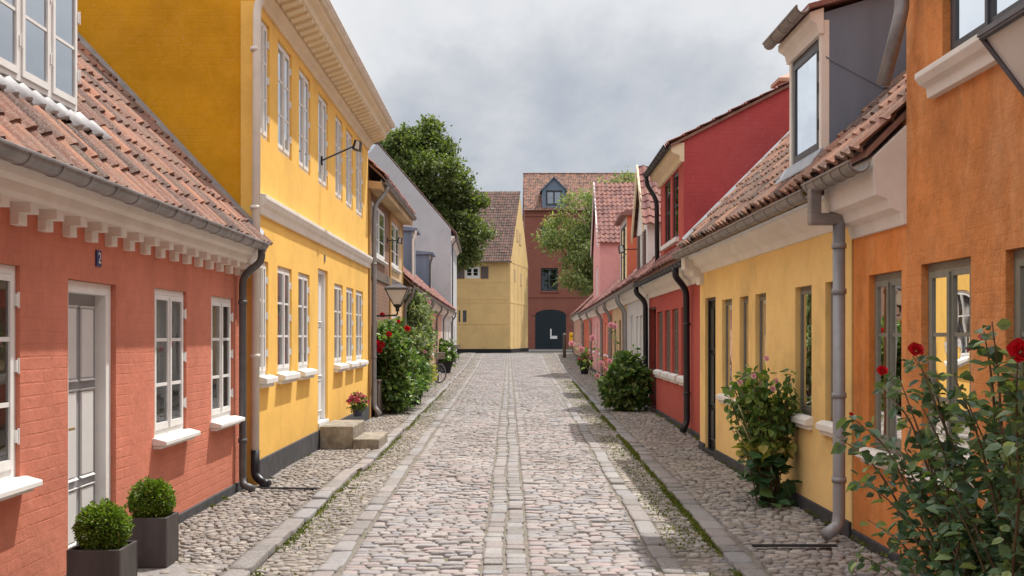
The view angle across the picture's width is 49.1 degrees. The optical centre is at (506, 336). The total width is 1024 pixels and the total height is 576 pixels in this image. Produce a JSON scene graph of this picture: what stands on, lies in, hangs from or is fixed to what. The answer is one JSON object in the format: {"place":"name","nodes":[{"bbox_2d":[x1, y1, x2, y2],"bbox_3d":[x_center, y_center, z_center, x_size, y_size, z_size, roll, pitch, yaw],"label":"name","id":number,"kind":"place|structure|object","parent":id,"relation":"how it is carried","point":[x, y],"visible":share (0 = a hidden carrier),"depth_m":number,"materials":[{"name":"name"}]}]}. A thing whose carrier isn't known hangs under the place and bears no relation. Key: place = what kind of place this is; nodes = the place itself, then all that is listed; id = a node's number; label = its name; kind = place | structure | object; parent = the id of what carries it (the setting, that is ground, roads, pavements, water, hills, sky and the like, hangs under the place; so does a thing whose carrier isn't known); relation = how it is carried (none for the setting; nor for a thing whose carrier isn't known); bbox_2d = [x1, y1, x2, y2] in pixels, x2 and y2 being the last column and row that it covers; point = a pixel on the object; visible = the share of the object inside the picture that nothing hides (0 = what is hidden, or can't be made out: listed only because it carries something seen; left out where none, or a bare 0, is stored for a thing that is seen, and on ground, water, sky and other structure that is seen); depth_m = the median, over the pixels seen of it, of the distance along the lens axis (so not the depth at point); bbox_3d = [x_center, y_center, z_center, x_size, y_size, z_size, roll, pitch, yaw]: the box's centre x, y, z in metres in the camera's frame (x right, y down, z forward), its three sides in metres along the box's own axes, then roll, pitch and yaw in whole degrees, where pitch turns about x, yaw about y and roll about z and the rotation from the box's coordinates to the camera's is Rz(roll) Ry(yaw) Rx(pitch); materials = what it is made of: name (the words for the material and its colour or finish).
{"place":"outdoors","nodes":[
{"label":"outdoors","id":0,"kind":"place"},
{"bbox_2d":[179,353,471,575],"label":"pavement","id":1,"kind":"structure","parent":0,"point":[300,508],"depth_m":10.24,"materials":[{"name":"grey stone"}]},
{"bbox_2d":[125,475,178,567],"bbox_3d":[-2.408,1.236,7.604,0.355,0.612,0.341,0,0,0],"label":"box planter","id":2,"kind":"object","parent":1,"relation":"on","point":[154,532],"visible":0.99,"depth_m":7.48,"materials":[{"name":"grey concrete"}]},
{"bbox_2d":[346,390,368,416],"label":"potted flowers","id":3,"kind":"object","parent":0,"point":[359,400],"visible":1,"depth_m":17.40,"materials":[{"name":"pink plant"}]},
{"bbox_2d":[250,354,470,575],"bbox_3d":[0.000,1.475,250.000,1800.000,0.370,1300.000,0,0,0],"label":"ground","id":4,"kind":"structure","parent":0,"point":[364,470],"depth_m":13.96,"materials":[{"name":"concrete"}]},
{"bbox_2d":[0,0,272,575],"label":"salmon house","id":5,"kind":"structure","parent":4,"relation":"on","point":[134,244],"depth_m":7.76,"materials":[{"name":"paint"}]},
{"bbox_2d":[0,264,42,500],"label":"window","id":6,"kind":"structure","parent":5,"relation":"in","point":[11,486],"depth_m":6.22,"materials":[{"name":"white paint"}]},
{"bbox_2d":[68,293,95,548],"bbox_3d":[-2.835,0.593,7.430,0.109,1.755,0.661,0,0,0],"label":"door","id":7,"kind":"structure","parent":5,"relation":"in","point":[81,308],"depth_m":7.48,"materials":[{"name":"grey paint"}]},
{"bbox_2d":[152,288,200,448],"bbox_3d":[-2.786,0.245,9.154,0.313,1.255,0.972,0,0,0],"label":"window","id":8,"kind":"structure","parent":5,"relation":"in","point":[168,431],"depth_m":9.16,"materials":[{"name":"white paint"}]},
{"bbox_2d":[210,296,244,430],"bbox_3d":[-2.786,0.245,10.814,0.313,1.255,0.937,0,0,0],"label":"window","id":9,"kind":"structure","parent":5,"relation":"in","point":[221,316],"depth_m":10.80,"materials":[{"name":"white paint"}]},
{"bbox_2d":[77,0,395,486],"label":"golden house","id":10,"kind":"structure","parent":4,"relation":"on","point":[258,108],"depth_m":13.05,"materials":[{"name":"yellow paint"}]},
{"bbox_2d":[261,20,268,140],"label":"window","id":11,"kind":"structure","parent":10,"relation":"in","point":[264,44],"depth_m":12.27,"materials":[{"name":"white paint"}]},
{"bbox_2d":[260,262,277,387],"bbox_3d":[-2.622,-0.138,12.090,0.205,1.360,0.579,0,0,0],"label":"window","id":12,"kind":"structure","parent":10,"relation":"in","point":[265,380],"depth_m":12.10,"materials":[{"name":"white paint"}]},
{"bbox_2d":[278,42,290,158],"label":"window","id":13,"kind":"structure","parent":10,"relation":"in","point":[284,71],"depth_m":13.24,"materials":[{"name":"white paint"}]},
{"bbox_2d":[277,266,300,383],"bbox_3d":[-2.622,-0.138,13.246,0.205,1.360,0.941,0,0,0],"label":"window","id":14,"kind":"structure","parent":10,"relation":"in","point":[284,376],"depth_m":13.23,"materials":[{"name":"white paint"}]},
{"bbox_2d":[299,69,309,173],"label":"window","id":15,"kind":"structure","parent":10,"relation":"in","point":[304,95],"depth_m":14.54,"materials":[{"name":"white paint"}]},
{"bbox_2d":[298,273,317,379],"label":"window","id":16,"kind":"structure","parent":10,"relation":"in","point":[303,289],"depth_m":14.49,"materials":[{"name":"white paint"}]},
{"bbox_2d":[318,274,321,418],"bbox_3d":[-2.696,0.143,16.005,0.109,2.094,0.718,0,0,0],"label":"door","id":17,"kind":"structure","parent":10,"relation":"in","point":[319,276],"depth_m":16.14,"materials":[{"name":"white paint"}]},
{"bbox_2d":[318,94,327,188],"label":"window","id":18,"kind":"structure","parent":10,"relation":"in","point":[322,117],"depth_m":16.01,"materials":[{"name":"white paint"}]},
{"bbox_2d":[335,116,341,200],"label":"window","id":19,"kind":"structure","parent":10,"relation":"in","point":[338,135],"depth_m":17.52,"materials":[{"name":"white paint"}]},
{"bbox_2d":[321,140,361,164],"bbox_3d":[-2.368,-2.631,16.049,0.677,0.403,0.218,0,0,-28],"label":"wall lamp","id":20,"kind":"object","parent":10,"relation":"attached to","point":[357,146],"visible":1,"depth_m":16.07,"materials":[{"name":"black metal"}]},
{"bbox_2d":[334,284,348,371],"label":"window","id":21,"kind":"structure","parent":10,"relation":"in","point":[338,366],"depth_m":17.48,"materials":[{"name":"white paint"}]},
{"bbox_2d":[346,130,352,208],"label":"window","id":22,"kind":"structure","parent":10,"relation":"in","point":[348,137],"depth_m":18.68,"materials":[{"name":"white paint"}]},
{"bbox_2d":[346,287,359,369],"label":"window","id":23,"kind":"structure","parent":10,"relation":"in","point":[349,300],"depth_m":18.74,"materials":[{"name":"white paint"}]},
{"bbox_2d":[356,151,362,217],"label":"window","id":24,"kind":"structure","parent":10,"relation":"in","point":[358,154],"depth_m":19.95,"materials":[{"name":"white paint"}]},
{"bbox_2d":[356,291,368,367],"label":"window","id":25,"kind":"structure","parent":10,"relation":"in","point":[359,302],"depth_m":19.98,"materials":[{"name":"white paint"}]},
{"bbox_2d":[368,158,416,418],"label":"timbered house","id":26,"kind":"structure","parent":4,"relation":"on","point":[391,212],"depth_m":22.93,"materials":[{"name":"brown brick"}]},
{"bbox_2d":[371,202,387,265],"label":"window","id":27,"kind":"structure","parent":26,"relation":"in","point":[380,215],"depth_m":23.41,"materials":[{"name":"white paint"}]},
{"bbox_2d":[377,282,409,316],"bbox_3d":[-2.262,-0.685,22.000,0.715,0.770,0.471,0,0,0],"label":"street lantern","id":28,"kind":"object","parent":26,"relation":"attached to","point":[397,293],"visible":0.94,"depth_m":21.86,"materials":[{"name":"beige glass"}]},
{"bbox_2d":[387,237,402,243],"bbox_3d":[-2.460,-2.124,24.699,0.355,0.148,0.193,0,0,-10],"label":"wall lamp","id":29,"kind":"object","parent":26,"relation":"attached to","point":[399,240],"visible":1,"depth_m":24.63,"materials":[{"name":"black metal"}]},
{"bbox_2d":[391,221,401,273],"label":"window","id":30,"kind":"structure","parent":26,"relation":"in","point":[394,229],"depth_m":26.29,"materials":[{"name":"white paint"}]},
{"bbox_2d":[368,142,461,352],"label":"white house","id":31,"kind":"structure","parent":4,"relation":"on","point":[438,236],"depth_m":60.99,"materials":[{"name":"grey paint"}]},
{"bbox_2d":[403,226,434,337],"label":"cottage","id":32,"kind":"structure","parent":4,"relation":"on","point":[412,282],"depth_m":36.31,"materials":[{"name":"beige paint"}]},
{"bbox_2d":[415,250,448,373],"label":"cottage","id":33,"kind":"structure","parent":4,"relation":"on","point":[423,260],"depth_m":46.19,"materials":[{"name":"paint"}]},
{"bbox_2d":[373,113,501,273],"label":"linden tree","id":34,"kind":"object","parent":4,"relation":"on","point":[423,155],"visible":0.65,"depth_m":78.92,"materials":[{"name":"green plant"}]},
{"bbox_2d":[431,286,456,364],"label":"cottage","id":35,"kind":"structure","parent":4,"relation":"on","point":[446,324],"depth_m":55.32,"materials":[{"name":"white paint"}]},
{"bbox_2d":[457,191,528,352],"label":"straw yellow house","id":36,"kind":"structure","parent":4,"relation":"on","point":[492,305],"depth_m":88.14,"materials":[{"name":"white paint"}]},
{"bbox_2d":[465,267,479,277],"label":"window","id":37,"kind":"structure","parent":36,"relation":"in","point":[472,272],"depth_m":88.12,"materials":[{"name":"white paint"}]},
{"bbox_2d":[221,404,768,575],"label":"kerb","id":38,"kind":"structure","parent":4,"relation":"on","point":[262,551],"depth_m":9.81,"materials":[{"name":"stone"}]},
{"bbox_2d":[207,381,916,575],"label":"moss","id":39,"kind":"object","parent":38,"relation":"on","point":[705,537],"visible":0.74,"depth_m":10.95,"materials":[{"name":"green plant"}]},
{"bbox_2d":[432,353,591,405],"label":"gutter cobbles","id":40,"kind":"object","parent":4,"relation":"on","point":[553,361],"visible":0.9,"depth_m":40.80,"materials":[{"name":"grey stone"}]},
{"bbox_2d":[423,353,600,403],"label":"kerb","id":41,"kind":"structure","parent":4,"relation":"on","point":[582,388],"depth_m":36.52,"materials":[{"name":"stone"}]},
{"bbox_2d":[569,333,572,352],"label":"post box","id":42,"kind":"object","parent":4,"relation":"on","point":[570,336],"visible":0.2,"depth_m":83.80,"materials":[{"name":"yellow paint"}]},
{"bbox_2d":[523,173,635,348],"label":"brick warehouse","id":43,"kind":"structure","parent":4,"relation":"on","point":[551,308],"depth_m":115.00,"materials":[{"name":"red brick"}]},
{"bbox_2d":[540,268,558,292],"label":"window","id":44,"kind":"structure","parent":43,"relation":"in","point":[549,290],"depth_m":115.13,"materials":[{"name":"grey paint"}]},
{"bbox_2d":[541,227,557,247],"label":"window","id":45,"kind":"structure","parent":43,"relation":"in","point":[541,227],"depth_m":115.16,"materials":[{"name":"grey paint"}]},
{"bbox_2d":[569,294,592,356],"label":"cottage","id":46,"kind":"structure","parent":4,"relation":"on","point":[577,331],"depth_m":72.02,"materials":[{"name":"paint"}]},
{"bbox_2d":[531,167,635,298],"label":"willow tree","id":47,"kind":"object","parent":4,"relation":"on","point":[583,264],"visible":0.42,"depth_m":97.29,"materials":[{"name":"green plant"}]},
{"bbox_2d":[577,299,592,369],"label":"cottage","id":48,"kind":"structure","parent":4,"relation":"on","point":[586,328],"depth_m":57.98,"materials":[{"name":"paint"}]},
{"bbox_2d":[595,278,619,375],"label":"cottage","id":49,"kind":"structure","parent":4,"relation":"on","point":[604,337],"depth_m":41.27,"materials":[{"name":"paint"}]},
{"bbox_2d":[603,324,606,356],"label":"window","id":50,"kind":"structure","parent":49,"relation":"in","point":[605,355],"depth_m":40.88,"materials":[{"name":"white paint"}]},
{"bbox_2d":[585,182,634,375],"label":"pink house","id":51,"kind":"structure","parent":4,"relation":"on","point":[611,202],"depth_m":46.40,"materials":[{"name":"paint"}]},
{"bbox_2d":[613,257,618,271],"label":"side window","id":52,"kind":"structure","parent":51,"relation":"in","point":[613,257],"depth_m":44.90,"materials":[{"name":"pink paint"}]},
{"bbox_2d":[602,209,636,363],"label":"cottage","id":53,"kind":"structure","parent":4,"relation":"on","point":[628,262],"depth_m":32.25,"materials":[{"name":"beige paint"}]},
{"bbox_2d":[615,165,660,406],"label":"cottage","id":54,"kind":"structure","parent":4,"relation":"on","point":[643,225],"depth_m":26.44,"materials":[{"name":"white paint"}]},
{"bbox_2d":[618,245,636,253],"bbox_3d":[2.938,-2.105,26.919,0.502,0.205,0.250,0,0,4],"label":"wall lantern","id":55,"kind":"object","parent":54,"relation":"attached to","point":[621,249],"visible":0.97,"depth_m":26.81,"materials":[{"name":"black metal"}]},
{"bbox_2d":[641,237,641,266],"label":"upper window","id":56,"kind":"structure","parent":54,"relation":"in","point":[641,237],"depth_m":26.43,"materials":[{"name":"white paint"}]},
{"bbox_2d":[642,316,642,355],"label":"window","id":57,"kind":"structure","parent":54,"relation":"in","point":[642,316],"depth_m":26.25,"materials":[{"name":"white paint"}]},
{"bbox_2d":[633,73,788,439],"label":"red house","id":58,"kind":"structure","parent":4,"relation":"on","point":[698,173],"depth_m":18.77,"materials":[{"name":"paint"}]},
{"bbox_2d":[654,310,655,404],"bbox_3d":[3.218,0.445,23.637,0.066,2.050,1.341,0,0,1],"label":"door","id":59,"kind":"structure","parent":58,"relation":"in","point":[655,310],"depth_m":24.07,"materials":[{"name":"paint"}]},
{"bbox_2d":[653,312,662,378],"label":"window","id":60,"kind":"structure","parent":58,"relation":"in","point":[656,372],"depth_m":22.24,"materials":[{"name":"grey paint"}]},
{"bbox_2d":[660,310,669,380],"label":"window","id":61,"kind":"structure","parent":58,"relation":"in","point":[663,374],"depth_m":21.27,"materials":[{"name":"grey paint"}]},
{"bbox_2d":[666,181,669,242],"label":"window","id":62,"kind":"structure","parent":58,"relation":"in","point":[668,184],"depth_m":21.11,"materials":[{"name":"black paint"}]},
{"bbox_2d":[667,309,678,383],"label":"window","id":63,"kind":"structure","parent":58,"relation":"in","point":[671,376],"depth_m":19.88,"materials":[{"name":"grey paint"}]},
{"bbox_2d":[674,172,677,236],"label":"window","id":64,"kind":"structure","parent":58,"relation":"in","point":[676,175],"depth_m":19.94,"materials":[{"name":"black paint"}]},
{"bbox_2d":[676,375,682,385],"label":"window","id":65,"kind":"structure","parent":58,"relation":"in","point":[679,379],"depth_m":18.79,"materials":[{"name":"grey paint"}]},
{"bbox_2d":[671,0,905,540],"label":"pale yellow house","id":66,"kind":"structure","parent":4,"relation":"on","point":[769,266],"depth_m":10.04,"materials":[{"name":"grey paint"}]},
{"bbox_2d":[710,301,715,448],"bbox_3d":[2.777,0.505,14.833,0.066,1.970,0.656,0,0,0],"label":"door","id":67,"kind":"structure","parent":66,"relation":"in","point":[713,303],"depth_m":14.89,"materials":[{"name":"black paint"}]},
{"bbox_2d":[716,299,732,405],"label":"window","id":68,"kind":"structure","parent":66,"relation":"in","point":[720,397],"depth_m":13.81,"materials":[{"name":"grey paint"}]},
{"bbox_2d":[733,297,747,400],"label":"window","id":69,"kind":"structure","parent":66,"relation":"in","point":[745,298],"depth_m":12.88,"materials":[{"name":"grey paint"}]},
{"bbox_2d":[759,294,765,382],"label":"window","id":70,"kind":"structure","parent":66,"relation":"in","point":[762,300],"depth_m":12.03,"materials":[{"name":"grey paint"}]},
{"bbox_2d":[788,286,812,429],"bbox_3d":[2.727,0.183,10.190,0.195,1.282,0.663,0,0,0],"label":"window","id":71,"kind":"structure","parent":66,"relation":"in","point":[805,421],"depth_m":10.25,"materials":[{"name":"grey paint"}]},
{"bbox_2d":[816,282,845,437],"bbox_3d":[2.727,0.183,9.221,0.195,1.282,0.628,0,0,0],"label":"window","id":72,"kind":"structure","parent":66,"relation":"in","point":[825,427],"depth_m":9.41,"materials":[{"name":"grey paint"}]},
{"bbox_2d":[801,77,906,563],"bbox_3d":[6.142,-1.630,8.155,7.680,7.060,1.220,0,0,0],"label":"orange house","id":73,"kind":"structure","parent":4,"relation":"on","point":[860,180],"depth_m":8.06,"materials":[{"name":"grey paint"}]},
{"bbox_2d":[855,271,902,471],"bbox_3d":[2.727,0.239,8.034,0.210,1.394,0.796,0,0,0],"label":"window","id":74,"kind":"structure","parent":73,"relation":"in","point":[888,287],"depth_m":8.03,"materials":[{"name":"grey paint"}]},
{"bbox_2d":[876,0,1023,575],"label":"orange house","id":75,"kind":"structure","parent":4,"relation":"on","point":[965,194],"depth_m":6.73,"materials":[{"name":"paint"}]},
{"bbox_2d":[905,258,973,490],"bbox_3d":[2.715,0.244,6.901,0.210,1.424,0.879,0,0,0],"label":"window","id":76,"kind":"structure","parent":75,"relation":"in","point":[949,283],"depth_m":6.88,"materials":[{"name":"grey paint"}]},
{"bbox_2d":[951,0,1023,49],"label":"window","id":77,"kind":"structure","parent":75,"relation":"in","point":[968,17],"depth_m":6.61,"materials":[{"name":"grey paint"}]},
{"bbox_2d":[977,2,1023,96],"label":"street lantern","id":78,"kind":"object","parent":75,"relation":"attached to","point":[1001,38],"visible":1,"depth_m":4.39,"materials":[{"name":"beige glass"}]},
{"bbox_2d":[985,249,1023,502],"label":"window","id":79,"kind":"structure","parent":75,"relation":"in","point":[1018,254],"depth_m":5.98,"materials":[{"name":"grey paint"}]},
{"bbox_2d":[410,373,429,403],"bbox_3d":[-2.147,1.064,25.764,0.770,0.952,0.688,0,0,-41],"label":"potted plant","id":80,"kind":"object","parent":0,"point":[420,396],"depth_m":25.70,"materials":[{"name":"green plant"}]},
{"bbox_2d":[251,354,734,575],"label":"road","id":81,"kind":"structure","parent":0,"point":[687,563],"depth_m":9.63,"materials":[{"name":"grey stone"}]},
{"bbox_2d":[341,404,659,575],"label":"road setts","id":82,"kind":"structure","parent":81,"relation":"attached to","point":[465,422],"depth_m":10.31,"materials":[{"name":"stone"}]},
{"bbox_2d":[454,353,563,405],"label":"road setts","id":83,"kind":"structure","parent":81,"relation":"attached to","point":[528,371],"depth_m":38.02,"materials":[{"name":"stone"}]},
{"bbox_2d":[311,405,685,575],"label":"road slabs","id":84,"kind":"structure","parent":0,"point":[346,544],"depth_m":10.12,"materials":[{"name":"stone"}]},
{"bbox_2d":[447,353,571,405],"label":"road slabs","id":85,"kind":"structure","parent":0,"point":[511,396],"depth_m":36.30,"materials":[{"name":"stone"}]},
{"bbox_2d":[421,353,603,403],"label":"pavement cobbles","id":86,"kind":"object","parent":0,"point":[573,368],"visible":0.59,"depth_m":45.24,"materials":[{"name":"grey stone"}]},
{"bbox_2d":[404,290,438,387],"bbox_3d":[-2.460,0.119,30.760,1.365,2.861,4.620,0,0,0],"label":"tall shrub","id":87,"kind":"object","parent":86,"relation":"on","point":[419,320],"visible":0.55,"depth_m":29.51,"materials":[{"name":"green plant"}]},
{"bbox_2d":[427,358,438,384],"bbox_3d":[-2.579,0.991,34.403,0.889,1.183,1.184,0,0,20],"label":"shrub","id":88,"kind":"object","parent":86,"relation":"on","point":[434,367],"visible":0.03,"depth_m":34.51,"materials":[{"name":"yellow plant"}]},
{"bbox_2d":[434,352,446,382],"bbox_3d":[-2.271,1.020,37.525,0.498,1.020,1.630,0,0,-6],"label":"bicycle","id":89,"kind":"object","parent":86,"relation":"on","point":[440,355],"visible":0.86,"depth_m":36.95,"materials":[{"name":"black metal"}]},
{"bbox_2d":[439,337,458,372],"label":"potted plant","id":90,"kind":"object","parent":86,"relation":"on","point":[448,360],"visible":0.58,"depth_m":47.75,"materials":[{"name":"green plant"}]},
{"bbox_2d":[453,345,459,363],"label":"bicycle","id":91,"kind":"object","parent":86,"relation":"on","point":[457,346],"visible":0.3,"depth_m":60.83,"materials":[{"name":"grey metal"}]},
{"bbox_2d":[563,333,565,357],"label":"bollard","id":92,"kind":"object","parent":86,"relation":"on","point":[564,345],"visible":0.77,"depth_m":71.92,"materials":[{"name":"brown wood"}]},
{"bbox_2d":[575,352,593,373],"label":"potted plant","id":93,"kind":"object","parent":86,"relation":"on","point":[582,364],"visible":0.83,"depth_m":46.37,"materials":[{"name":"green plant"}]},
{"bbox_2d":[457,349,571,353],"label":"cross street","id":94,"kind":"structure","parent":0,"point":[542,351],"depth_m":95.14,"materials":[{"name":"grey stone"}]},
{"bbox_2d":[145,404,913,575],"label":"pavement cobbles","id":95,"kind":"object","parent":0,"point":[646,429],"visible":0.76,"depth_m":9.99,"materials":[{"name":"grey stone"}]},
{"bbox_2d":[66,497,136,575],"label":"box planter","id":96,"kind":"object","parent":95,"relation":"on","point":[103,548],"visible":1,"depth_m":6.40,"materials":[{"name":"grey stone"}]},
{"bbox_2d":[260,487,317,488],"bbox_3d":[-2.190,1.524,11.275,0.586,0.014,0.052,0,0,5],"label":"drain channel","id":97,"kind":"object","parent":95,"relation":"on","point":[287,488],"visible":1,"depth_m":11.27,"materials":[{"name":"black metal"}]},
{"bbox_2d":[320,420,387,449],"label":"door steps","id":98,"kind":"structure","parent":95,"relation":"on","point":[341,434],"depth_m":15.52,"materials":[{"name":"stone"}]},
{"bbox_2d":[375,379,382,416],"bbox_3d":[-2.515,1.195,21.995,0.110,0.710,0.510,0,0,0],"label":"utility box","id":99,"kind":"object","parent":95,"relation":"on","point":[378,393],"visible":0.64,"depth_m":21.78,"materials":[{"name":"grey metal"}]},
{"bbox_2d":[377,312,436,414],"bbox_3d":[-2.251,0.565,23.592,1.260,2.108,3.061,0,0,6],"label":"rose bush","id":100,"kind":"object","parent":95,"relation":"on","point":[400,368],"visible":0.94,"depth_m":22.56,"materials":[{"name":"green plant"}]},
{"bbox_2d":[252,405,735,575],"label":"gutter cobbles","id":101,"kind":"object","parent":95,"relation":"on","point":[700,570],"visible":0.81,"depth_m":10.22,"materials":[{"name":"grey stone"}]},
{"bbox_2d":[568,322,653,411],"bbox_3d":[2.193,0.721,23.426,1.848,2.056,1.231,0,0,0],"label":"hollyhock bush","id":102,"kind":"object","parent":95,"relation":"on","point":[625,384],"visible":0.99,"depth_m":23.18,"materials":[{"name":"green plant"}]},
{"bbox_2d":[721,356,803,508],"bbox_3d":[2.412,0.883,10.415,0.808,1.421,0.904,0,0,0],"label":"climbing plant","id":103,"kind":"object","parent":95,"relation":"on","point":[766,449],"visible":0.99,"depth_m":10.31,"materials":[{"name":"green plant"}]},
{"bbox_2d":[751,544,837,546],"bbox_3d":[2.110,1.528,8.200,0.620,0.014,0.052,0,0,0],"label":"drain channel","id":104,"kind":"object","parent":95,"relation":"on","point":[794,545],"visible":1,"depth_m":8.18,"materials":[{"name":"black metal"}]},
{"bbox_2d":[831,318,1023,575],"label":"rose bush","id":105,"kind":"object","parent":95,"relation":"on","point":[965,547],"visible":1,"depth_m":5.41,"materials":[{"name":"green plant"}]},
{"bbox_2d":[330,0,818,217],"label":"sky","id":106,"kind":"structure","parent":0,"point":[525,86],"materials":[{"name":"grey"}]},
{"bbox_2d":[556,354,895,575],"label":"grass","id":107,"kind":"structure","parent":0,"point":[750,555],"depth_m":8.89,"materials":[{"name":"green plant"}]}
]}

